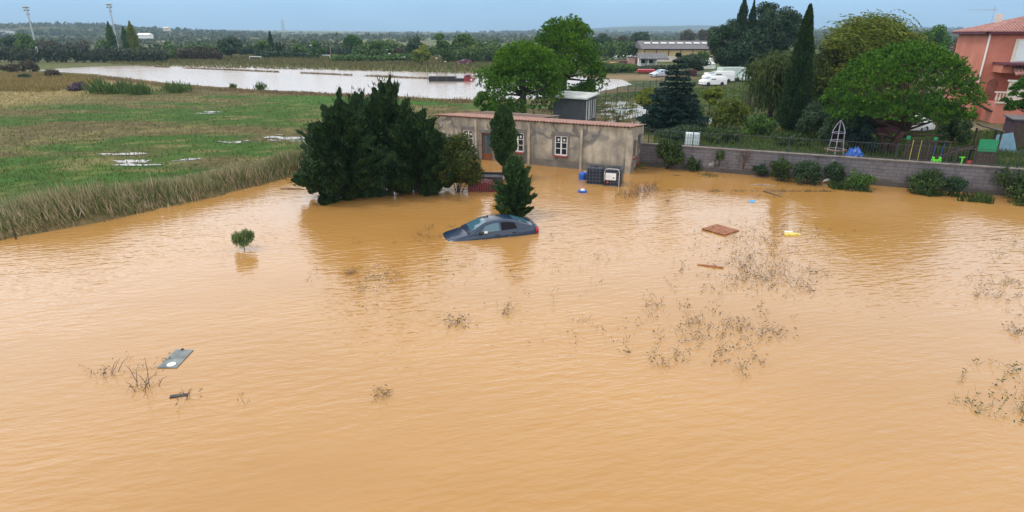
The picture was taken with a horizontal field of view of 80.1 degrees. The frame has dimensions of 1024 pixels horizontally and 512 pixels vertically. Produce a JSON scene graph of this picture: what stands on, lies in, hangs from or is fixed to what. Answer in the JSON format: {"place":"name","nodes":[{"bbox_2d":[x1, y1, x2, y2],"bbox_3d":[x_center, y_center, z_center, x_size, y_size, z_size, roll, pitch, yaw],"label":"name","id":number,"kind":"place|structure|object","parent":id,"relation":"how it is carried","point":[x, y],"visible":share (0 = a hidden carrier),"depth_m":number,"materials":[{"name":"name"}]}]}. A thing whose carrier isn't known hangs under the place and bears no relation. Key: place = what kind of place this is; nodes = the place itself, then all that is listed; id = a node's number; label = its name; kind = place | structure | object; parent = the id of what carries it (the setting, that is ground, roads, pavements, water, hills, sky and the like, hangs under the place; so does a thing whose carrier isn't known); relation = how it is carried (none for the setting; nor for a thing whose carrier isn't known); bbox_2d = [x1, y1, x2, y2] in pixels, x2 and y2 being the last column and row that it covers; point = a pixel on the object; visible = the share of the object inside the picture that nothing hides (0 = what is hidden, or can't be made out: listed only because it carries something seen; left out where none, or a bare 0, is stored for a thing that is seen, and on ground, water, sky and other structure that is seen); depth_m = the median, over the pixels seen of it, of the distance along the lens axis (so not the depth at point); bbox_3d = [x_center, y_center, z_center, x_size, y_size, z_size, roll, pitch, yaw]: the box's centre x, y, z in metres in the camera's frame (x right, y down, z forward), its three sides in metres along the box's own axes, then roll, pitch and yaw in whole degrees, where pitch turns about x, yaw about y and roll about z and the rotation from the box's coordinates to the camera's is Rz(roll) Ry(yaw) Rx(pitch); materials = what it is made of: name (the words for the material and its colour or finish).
{"place":"outdoors","nodes":[
{"label":"outdoors","id":0,"kind":"place"},
{"bbox_2d":[41,65,630,98],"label":"field flood water","id":1,"kind":"structure","parent":0,"point":[285,79],"depth_m":118.54,"materials":[{"name":"liquid"}]},
{"bbox_2d":[0,24,957,38],"bbox_3d":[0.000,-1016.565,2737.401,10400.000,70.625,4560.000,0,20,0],"label":"hills","id":2,"kind":"structure","parent":0,"point":[661,29],"depth_m":1993.53,"materials":[{"name":"plant"}]},
{"bbox_2d":[0,159,1023,511],"bbox_3d":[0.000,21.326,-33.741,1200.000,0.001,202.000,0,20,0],"label":"flood water","id":3,"kind":"structure","parent":0,"point":[844,401],"depth_m":17.20,"materials":[{"name":"liquid"}]},
{"bbox_2d":[157,348,192,367],"bbox_3d":[-9.356,2.855,16.957,0.543,0.095,1.018,0,20,0],"label":"floating board","id":4,"kind":"object","parent":3,"relation":"on","point":[177,358],"visible":1,"depth_m":16.94,"materials":[{"name":"white paint"}]},
{"bbox_2d":[231,228,254,249],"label":"sapling tree","id":5,"kind":"object","parent":3,"relation":"in","point":[243,238],"visible":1,"depth_m":25.29,"materials":[{"name":"green plant"}]},
{"bbox_2d":[298,147,350,196],"bbox_3d":[-10.007,-4.175,32.689,2.605,3.324,3.125,-10,22,-26],"label":"flooded bush","id":6,"kind":"object","parent":3,"relation":"in","point":[308,159],"visible":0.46,"depth_m":31.74,"materials":[{"name":"green plant"}]},
{"bbox_2d":[283,84,397,205],"bbox_3d":[-9.348,-5.944,32.926,6.415,6.657,6.222,-19,27,-42],"label":"cypress tree","id":7,"kind":"object","parent":3,"relation":"in","point":[339,129],"visible":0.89,"depth_m":31.99,"materials":[{"name":"green plant"}]},
{"bbox_2d":[343,85,367,111],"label":"cypress tree","id":8,"kind":"object","parent":3,"relation":"in","point":[357,99],"visible":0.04,"depth_m":35.71,"materials":[{"name":"green plant"}]},
{"bbox_2d":[305,222,455,291],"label":"drowned weeds","id":9,"kind":"object","parent":3,"relation":"on","point":[393,266],"visible":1,"depth_m":22.69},
{"bbox_2d":[352,70,418,189],"bbox_3d":[-7.223,-6.872,34.605,5.522,7.262,5.938,12,23,29],"label":"cypress tree","id":10,"kind":"object","parent":3,"relation":"on","point":[382,108],"visible":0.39,"depth_m":33.37,"materials":[{"name":"green plant"}]},
{"bbox_2d":[374,148,405,195],"bbox_3d":[-6.911,-4.523,33.889,2.163,3.154,2.244,-11,23,-28],"label":"flooded bush","id":11,"kind":"object","parent":3,"relation":"in","point":[383,185],"visible":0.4,"depth_m":33.04,"materials":[{"name":"green plant"}]},
{"bbox_2d":[365,105,461,196],"bbox_3d":[-5.299,-5.838,34.196,6.062,5.589,5.929,-2,20,-6],"label":"cypress tree","id":12,"kind":"object","parent":3,"relation":"in","point":[420,168],"visible":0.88,"depth_m":33.00,"materials":[{"name":"green plant"}]},
{"bbox_2d":[436,132,484,192],"bbox_3d":[-2.996,-5.059,34.328,2.630,3.861,3.215,8,22,22],"label":"flooded shrub","id":13,"kind":"object","parent":3,"relation":"in","point":[462,150],"visible":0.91,"depth_m":33.75,"materials":[{"name":"green plant"}]},
{"bbox_2d":[468,179,495,191],"bbox_3d":[-1.640,-4.017,35.331,1.850,0.749,1.060,1,20,4],"label":"tile stack","id":14,"kind":"object","parent":3,"relation":"on","point":[484,185],"visible":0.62,"depth_m":34.93,"materials":[{"name":"red ceramic"}]},
{"bbox_2d":[443,214,538,240],"bbox_3d":[-1.001,-1.141,27.732,4.325,1.406,1.954,-7,21,-16],"label":"sunken car","id":15,"kind":"object","parent":3,"relation":"in","point":[493,226],"visible":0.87,"depth_m":27.18,"materials":[{"name":"blue paint"}]},
{"bbox_2d":[489,105,519,178],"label":"slim cypress","id":16,"kind":"object","parent":3,"relation":"in","point":[504,133],"visible":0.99,"depth_m":36.76,"materials":[{"name":"green plant"}]},
{"bbox_2d":[491,151,539,216],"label":"young cypress","id":17,"kind":"object","parent":3,"relation":"in","point":[513,196],"visible":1,"depth_m":29.42,"materials":[{"name":"green plant"}]},
{"bbox_2d":[355,193,709,344],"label":"drowned weeds","id":18,"kind":"object","parent":3,"relation":"on","point":[587,291],"visible":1,"depth_m":20.34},
{"bbox_2d":[586,163,605,184],"bbox_3d":[5.127,-4.862,37.144,1.013,1.330,1.213,6,21,16],"label":"water tank","id":19,"kind":"object","parent":3,"relation":"on","point":[595,174],"visible":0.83,"depth_m":36.62,"materials":[{"name":"black plastic"}]},
{"bbox_2d":[604,165,623,186],"bbox_3d":[6.122,-4.710,36.704,1.100,1.344,1.286,6,21,16],"label":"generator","id":20,"kind":"object","parent":3,"relation":"on","point":[613,175],"visible":0.89,"depth_m":36.19,"materials":[{"name":"black plastic"}]},
{"bbox_2d":[617,271,797,376],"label":"drowned weeds","id":21,"kind":"object","parent":3,"relation":"on","point":[722,332],"visible":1,"depth_m":18.09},
{"bbox_2d":[702,224,738,235],"bbox_3d":[9.612,-1.190,28.088,1.150,0.108,1.200,-15,25,-35],"label":"floating pallet","id":22,"kind":"object","parent":3,"relation":"on","point":[719,229],"visible":0.98,"depth_m":28.01,"materials":[{"name":"brown wood"}]},
{"bbox_2d":[679,214,863,297],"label":"drowned weeds","id":23,"kind":"object","parent":3,"relation":"on","point":[750,257],"visible":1,"depth_m":23.44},
{"bbox_2d":[769,156,793,180],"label":"bush","id":24,"kind":"object","parent":3,"relation":"in","point":[782,166],"visible":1,"depth_m":37.21,"materials":[{"name":"green plant"}]},
{"bbox_2d":[823,161,845,181],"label":"bush","id":25,"kind":"object","parent":3,"relation":"in","point":[836,172],"visible":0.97,"depth_m":36.32,"materials":[{"name":"green plant"}]},
{"bbox_2d":[826,178,1023,205],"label":"wall weeds","id":26,"kind":"object","parent":3,"relation":"in","point":[982,197],"depth_m":33.85,"materials":[{"name":"plant"}]},
{"bbox_2d":[943,176,968,194],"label":"bush","id":27,"kind":"object","parent":3,"relation":"in","point":[953,183],"visible":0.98,"depth_m":33.81,"materials":[{"name":"green plant"}]},
{"bbox_2d":[953,358,1023,422],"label":"drowned weeds","id":28,"kind":"object","parent":3,"relation":"on","point":[993,392],"visible":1,"depth_m":14.92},
{"bbox_2d":[968,235,1023,335],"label":"drowned weeds","id":29,"kind":"object","parent":3,"relation":"on","point":[1002,292],"visible":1,"depth_m":21.05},
{"bbox_2d":[0,30,1023,239],"bbox_3d":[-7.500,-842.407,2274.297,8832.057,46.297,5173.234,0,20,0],"label":"ground","id":30,"kind":"structure","parent":0,"point":[633,78],"depth_m":56.10,"materials":[{"name":"plant"}]},
{"bbox_2d":[12,32,37,49],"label":"round tree","id":31,"kind":"object","parent":30,"relation":"on","point":[24,41],"visible":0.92,"depth_m":218.30,"materials":[{"name":"green plant"}]},
{"bbox_2d":[0,71,103,91],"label":"dry grass","id":32,"kind":"structure","parent":30,"relation":"on","point":[10,81],"depth_m":104.37,"materials":[{"name":"plant"}]},
{"bbox_2d":[0,44,169,62],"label":"hedge","id":33,"kind":"object","parent":30,"relation":"on","point":[64,54],"visible":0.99,"depth_m":183.93,"materials":[{"name":"green plant"}]},
{"bbox_2d":[80,74,110,93],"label":"reed tuft","id":34,"kind":"object","parent":30,"relation":"on","point":[93,88],"visible":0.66,"depth_m":87.03,"materials":[{"name":"green plant"}]},
{"bbox_2d":[93,77,138,93],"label":"reed tuft","id":35,"kind":"object","parent":30,"relation":"on","point":[110,88],"visible":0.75,"depth_m":87.04,"materials":[{"name":"green plant"}]},
{"bbox_2d":[126,21,140,51],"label":"narrow tree","id":36,"kind":"object","parent":30,"relation":"on","point":[132,40],"visible":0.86,"depth_m":230.59,"materials":[{"name":"green plant"}]},
{"bbox_2d":[115,80,162,94],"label":"reed tuft","id":37,"kind":"object","parent":30,"relation":"on","point":[142,89],"visible":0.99,"depth_m":85.56,"materials":[{"name":"green plant"}]},
{"bbox_2d":[0,145,304,240],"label":"reeds","id":38,"kind":"object","parent":30,"relation":"on","point":[85,200],"visible":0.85,"depth_m":31.03,"materials":[{"name":"plant"}]},
{"bbox_2d":[155,80,197,92],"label":"reed tuft","id":39,"kind":"object","parent":30,"relation":"on","point":[179,86],"visible":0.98,"depth_m":88.79,"materials":[{"name":"green plant"}]},
{"bbox_2d":[166,45,218,59],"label":"hedge","id":40,"kind":"object","parent":30,"relation":"on","point":[189,52],"visible":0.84,"depth_m":201.33,"materials":[{"name":"green plant"}]},
{"bbox_2d":[217,36,242,57],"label":"round tree","id":41,"kind":"object","parent":30,"relation":"on","point":[226,48],"visible":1,"depth_m":200.16,"materials":[{"name":"green plant"}]},
{"bbox_2d":[29,71,474,103],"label":"bank grass","id":42,"kind":"structure","parent":30,"relation":"on","point":[133,80],"depth_m":89.25,"materials":[{"name":"plant"}]},
{"bbox_2d":[237,42,353,54],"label":"hedge","id":43,"kind":"object","parent":30,"relation":"on","point":[251,49],"visible":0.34,"depth_m":250.50,"materials":[{"name":"green plant"}]},
{"bbox_2d":[110,55,493,73],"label":"grass","id":44,"kind":"structure","parent":30,"relation":"on","point":[294,61],"depth_m":170.83,"materials":[{"name":"plant"}]},
{"bbox_2d":[146,65,487,79],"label":"ridge grass","id":45,"kind":"structure","parent":30,"relation":"on","point":[329,73],"depth_m":140.34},
{"bbox_2d":[330,53,412,61],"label":"hedge","id":46,"kind":"object","parent":30,"relation":"on","point":[361,57],"visible":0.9,"depth_m":185.76,"materials":[{"name":"green plant"}]},
{"bbox_2d":[367,40,391,55],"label":"round tree","id":47,"kind":"object","parent":30,"relation":"on","point":[377,47],"visible":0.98,"depth_m":192.47,"materials":[{"name":"green plant"}]},
{"bbox_2d":[411,44,431,64],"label":"round tree","id":48,"kind":"object","parent":30,"relation":"on","point":[420,54],"visible":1,"depth_m":164.51,"materials":[{"name":"green plant"}]},
{"bbox_2d":[351,39,501,55],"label":"hedge","id":49,"kind":"object","parent":30,"relation":"on","point":[433,50],"visible":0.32,"depth_m":225.46,"materials":[{"name":"green plant"}]},
{"bbox_2d":[434,33,449,60],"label":"round tree","id":50,"kind":"object","parent":30,"relation":"on","point":[444,45],"visible":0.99,"depth_m":180.51,"materials":[{"name":"green plant"}]},
{"bbox_2d":[452,33,474,47],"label":"round tree","id":51,"kind":"object","parent":30,"relation":"on","point":[461,40],"visible":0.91,"depth_m":199.73,"materials":[{"name":"green plant"}]},
{"bbox_2d":[443,44,503,62],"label":"hedge","id":52,"kind":"object","parent":30,"relation":"on","point":[478,54],"visible":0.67,"depth_m":181.80,"materials":[{"name":"green plant"}]},
{"bbox_2d":[0,20,969,53],"bbox_3d":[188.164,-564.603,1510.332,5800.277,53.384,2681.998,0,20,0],"label":"woods","id":53,"kind":"object","parent":30,"relation":"on","point":[176,39],"visible":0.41,"depth_m":778.40,"materials":[{"name":"plant"}]},
{"bbox_2d":[473,38,569,114],"bbox_3d":[0.838,-16.625,58.591,9.863,8.195,9.683,16,25,37],"label":"pine tree","id":54,"kind":"object","parent":30,"relation":"on","point":[519,63],"visible":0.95,"depth_m":56.59,"materials":[{"name":"green plant"}]},
{"bbox_2d":[435,111,645,173],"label":"flooded house","id":55,"kind":"structure","parent":30,"relation":"on","point":[549,140],"depth_m":41.10,"materials":[{"name":"paint"}]},
{"bbox_2d":[482,133,492,160],"bbox_3d":[-1.733,-7.345,43.657,0.860,2.950,0.060,9,22,24],"label":"door","id":56,"kind":"structure","parent":55,"relation":"in","point":[487,152],"depth_m":43.53,"materials":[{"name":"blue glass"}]},
{"bbox_2d":[553,136,567,157],"bbox_3d":[3.274,-7.368,40.930,1.020,1.390,0.285,9,22,24],"label":"window","id":57,"kind":"structure","parent":55,"relation":"in","point":[560,141],"depth_m":41.01,"materials":[{"name":"white paint"}]},
{"bbox_2d":[533,13,610,101],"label":"pine tree","id":58,"kind":"object","parent":30,"relation":"on","point":[564,36],"visible":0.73,"depth_m":65.68,"materials":[{"name":"green plant"}]},
{"bbox_2d":[553,91,599,120],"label":"annexe","id":59,"kind":"structure","parent":30,"relation":"on","point":[575,105],"depth_m":57.83,"materials":[{"name":"metal"}]},
{"bbox_2d":[592,61,637,72],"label":"hedge","id":60,"kind":"object","parent":30,"relation":"on","point":[617,67],"visible":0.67,"depth_m":135.44,"materials":[{"name":"green plant"}]},
{"bbox_2d":[594,39,645,59],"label":"hedge","id":61,"kind":"object","parent":30,"relation":"on","point":[621,51],"visible":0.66,"depth_m":201.36,"materials":[{"name":"green plant"}]},
{"bbox_2d":[634,86,657,114],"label":"tree","id":62,"kind":"object","parent":30,"relation":"on","point":[643,99],"visible":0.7,"depth_m":61.66,"materials":[{"name":"green plant"}]},
{"bbox_2d":[637,53,668,65],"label":"veranda hut","id":63,"kind":"object","parent":30,"relation":"on","point":[650,59],"visible":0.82,"depth_m":164.63,"materials":[{"name":"stone"}]},
{"bbox_2d":[655,137,685,168],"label":"bush","id":64,"kind":"object","parent":30,"relation":"on","point":[672,153],"visible":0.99,"depth_m":40.13,"materials":[{"name":"green plant"}]},
{"bbox_2d":[636,53,709,130],"bbox_3d":[14.062,-13.846,52.692,6.363,7.187,5.823,-4,20,-12],"label":"spruce tree","id":65,"kind":"object","parent":30,"relation":"on","point":[673,109],"visible":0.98,"depth_m":51.93,"materials":[{"name":"green plant"}]},
{"bbox_2d":[654,124,705,140],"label":"dark shrub","id":66,"kind":"object","parent":30,"relation":"on","point":[686,128],"visible":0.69,"depth_m":48.63,"materials":[{"name":"green plant"}]},
{"bbox_2d":[634,41,726,61],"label":"warehouse","id":67,"kind":"structure","parent":30,"relation":"on","point":[670,49],"depth_m":187.14,"materials":[{"name":"stone"}]},
{"bbox_2d":[596,86,780,129],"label":"yard grass","id":68,"kind":"structure","parent":30,"relation":"on","point":[698,97],"depth_m":75.62,"materials":[{"name":"plant"}]},
{"bbox_2d":[674,53,711,70],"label":"round tree","id":69,"kind":"object","parent":30,"relation":"on","point":[698,63],"visible":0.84,"depth_m":123.84,"materials":[{"name":"green plant"}]},
{"bbox_2d":[698,76,726,85],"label":"white van","id":70,"kind":"object","parent":30,"relation":"on","point":[715,80],"visible":0.98,"depth_m":100.27,"materials":[{"name":"paint"}]},
{"bbox_2d":[701,85,724,114],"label":"tree","id":71,"kind":"object","parent":30,"relation":"on","point":[712,95],"visible":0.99,"depth_m":63.43,"materials":[{"name":"green plant"}]},
{"bbox_2d":[701,125,744,143],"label":"garden shrub","id":72,"kind":"object","parent":30,"relation":"on","point":[725,132],"visible":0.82,"depth_m":47.34,"materials":[{"name":"green plant"}]},
{"bbox_2d":[707,18,742,66],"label":"poplar tree","id":73,"kind":"object","parent":30,"relation":"on","point":[721,53],"visible":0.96,"depth_m":113.28,"materials":[{"name":"green plant"}]},
{"bbox_2d":[708,97,750,128],"bbox_3d":[19.081,-12.313,53.885,3.685,3.506,3.177,0,20,0],"label":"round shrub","id":74,"kind":"object","parent":30,"relation":"on","point":[731,111],"visible":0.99,"depth_m":53.19,"materials":[{"name":"green plant"}]},
{"bbox_2d":[733,0,748,63],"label":"cypress tree","id":75,"kind":"object","parent":30,"relation":"on","point":[742,19],"visible":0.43,"depth_m":112.46,"materials":[{"name":"green plant"}]},
{"bbox_2d":[722,27,776,70],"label":"poplar tree","id":76,"kind":"object","parent":30,"relation":"on","point":[757,41],"visible":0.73,"depth_m":111.98,"materials":[{"name":"green plant"}]},
{"bbox_2d":[742,112,776,136],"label":"garden shrub","id":77,"kind":"object","parent":30,"relation":"on","point":[756,123],"visible":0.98,"depth_m":50.13,"materials":[{"name":"green plant"}]},
{"bbox_2d":[732,46,791,117],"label":"willow tree","id":78,"kind":"object","parent":30,"relation":"on","point":[766,75],"visible":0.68,"depth_m":59.58,"materials":[{"name":"green plant"}]},
{"bbox_2d":[752,1,785,58],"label":"poplar tree","id":79,"kind":"object","parent":30,"relation":"on","point":[766,11],"visible":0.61,"depth_m":111.63,"materials":[{"name":"green plant"}]},
{"bbox_2d":[769,6,802,54],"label":"poplar tree","id":80,"kind":"object","parent":30,"relation":"on","point":[791,21],"visible":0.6,"depth_m":111.50,"materials":[{"name":"green plant"}]},
{"bbox_2d":[770,132,810,146],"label":"garden shrub","id":81,"kind":"object","parent":30,"relation":"on","point":[794,137],"visible":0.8,"depth_m":46.14,"materials":[{"name":"green plant"}]},
{"bbox_2d":[775,3,815,131],"bbox_3d":[24.271,-15.469,51.390,2.744,10.922,2.748,-1,20,-2],"label":"tall cypress","id":82,"kind":"object","parent":30,"relation":"on","point":[796,96],"visible":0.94,"depth_m":50.90,"materials":[{"name":"green plant"}]},
{"bbox_2d":[790,159,822,184],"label":"bush","id":83,"kind":"object","parent":30,"relation":"on","point":[810,169],"visible":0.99,"depth_m":36.41,"materials":[{"name":"green plant"}]},
{"bbox_2d":[795,101,830,137],"bbox_3d":[24.764,-10.776,49.154,3.717,3.469,3.726,2,20,6],"label":"garden shrub","id":84,"kind":"object","parent":30,"relation":"on","point":[814,115],"visible":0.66,"depth_m":48.48,"materials":[{"name":"green plant"}]},
{"bbox_2d":[640,142,1023,195],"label":"garden wall","id":85,"kind":"structure","parent":30,"relation":"on","point":[892,172],"depth_m":36.73,"materials":[{"name":"concrete"}]},
{"bbox_2d":[648,128,1023,167],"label":"garden railing","id":86,"kind":"object","parent":85,"relation":"on","point":[1017,166],"visible":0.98,"depth_m":36.38,"materials":[{"name":"metal"}]},
{"bbox_2d":[653,128,1023,166],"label":"garden grass","id":87,"kind":"structure","parent":30,"relation":"on","point":[902,140],"depth_m":45.57,"materials":[{"name":"plant"}]},
{"bbox_2d":[811,47,873,108],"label":"willow tree","id":88,"kind":"object","parent":30,"relation":"on","point":[821,58],"visible":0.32,"depth_m":53.73,"materials":[{"name":"green plant"}]},
{"bbox_2d":[817,90,872,147],"bbox_3d":[24.328,-9.696,44.445,3.115,4.654,3.849,6,21,15],"label":"conifer bush","id":89,"kind":"object","parent":30,"relation":"on","point":[826,130],"visible":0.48,"depth_m":44.12,"materials":[{"name":"green plant"}]},
{"bbox_2d":[841,168,878,188],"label":"bush","id":90,"kind":"object","parent":30,"relation":"on","point":[865,179],"visible":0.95,"depth_m":35.38,"materials":[{"name":"green plant"}]},
{"bbox_2d":[845,115,878,151],"bbox_3d":[25.074,-8.547,43.524,2.409,3.123,2.216,14,24,33],"label":"conifer bush","id":91,"kind":"object","parent":30,"relation":"on","point":[866,129],"visible":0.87,"depth_m":42.94,"materials":[{"name":"green plant"}]},
{"bbox_2d":[813,9,936,95],"bbox_3d":[31.217,-15.930,53.202,11.088,10.624,9.496,0,20,0],"label":"willow tree","id":92,"kind":"object","parent":30,"relation":"on","point":[854,38],"visible":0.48,"depth_m":50.71,"materials":[{"name":"green plant"}]},
{"bbox_2d":[819,39,990,153],"bbox_3d":[26.988,-10.787,42.374,10.347,8.336,10.260,0,20,0],"label":"umbrella pine","id":93,"kind":"object","parent":30,"relation":"on","point":[903,111],"visible":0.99,"depth_m":40.14,"materials":[{"name":"green plant"}]},
{"bbox_2d":[902,135,937,161],"bbox_3d":[26.631,-6.913,39.786,1.722,1.785,0.266,9,22,22],"label":"swing set","id":94,"kind":"object","parent":30,"relation":"on","point":[906,151],"visible":0.91,"depth_m":39.75,"materials":[{"name":"plastic"}]},
{"bbox_2d":[905,167,945,193],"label":"bush","id":95,"kind":"object","parent":30,"relation":"on","point":[919,181],"visible":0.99,"depth_m":34.42,"materials":[{"name":"green plant"}]},
{"bbox_2d":[921,24,952,66],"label":"round tree","id":96,"kind":"object","parent":30,"relation":"on","point":[935,32],"visible":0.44,"depth_m":151.69,"materials":[{"name":"green plant"}]},
{"bbox_2d":[935,116,973,145],"bbox_3d":[33.511,-9.420,46.344,2.083,2.843,2.585,0,20,1],"label":"round shrub","id":97,"kind":"object","parent":30,"relation":"on","point":[959,130],"visible":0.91,"depth_m":45.87,"materials":[{"name":"green plant"}]},
{"bbox_2d":[927,123,1005,165],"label":"play tower","id":98,"kind":"structure","parent":30,"relation":"on","point":[993,144],"depth_m":38.50,"materials":[{"name":"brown wood"}]},
{"bbox_2d":[944,14,1023,123],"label":"pink house","id":99,"kind":"structure","parent":30,"relation":"on","point":[994,52],"depth_m":58.89,"materials":[{"name":"paint"}]},
{"bbox_2d":[1010,39,1023,61],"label":"window","id":100,"kind":"structure","parent":99,"relation":"in","point":[1018,50],"depth_m":57.96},
{"bbox_2d":[996,131,1015,151],"bbox_3d":[36.006,-8.407,44.519,1.500,1.434,1.200,7,21,19],"label":"blue tent","id":101,"kind":"object","parent":30,"relation":"on","point":[1007,141],"visible":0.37,"depth_m":44.23,"materials":[{"name":"fabric"}]},
{"bbox_2d":[991,165,1023,203],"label":"bush","id":102,"kind":"object","parent":30,"relation":"on","point":[1016,191],"visible":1,"depth_m":32.89,"materials":[{"name":"green plant"}]},
{"bbox_2d":[999,76,1023,111],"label":"round pine","id":103,"kind":"object","parent":30,"relation":"on","point":[1011,104],"visible":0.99,"depth_m":48.88,"materials":[{"name":"green plant"}]},
{"bbox_2d":[1003,114,1023,148],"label":"garden shed","id":104,"kind":"structure","parent":30,"relation":"on","point":[1014,123],"depth_m":45.35,"materials":[{"name":"wood"}]},
{"bbox_2d":[0,0,1023,31],"label":"sky","id":105,"kind":"structure","parent":0,"point":[310,15],"materials":[{"name":"blue"}]},
{"bbox_2d":[596,101,779,125],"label":"garden flood water","id":106,"kind":"structure","parent":0,"point":[640,108],"depth_m":69.86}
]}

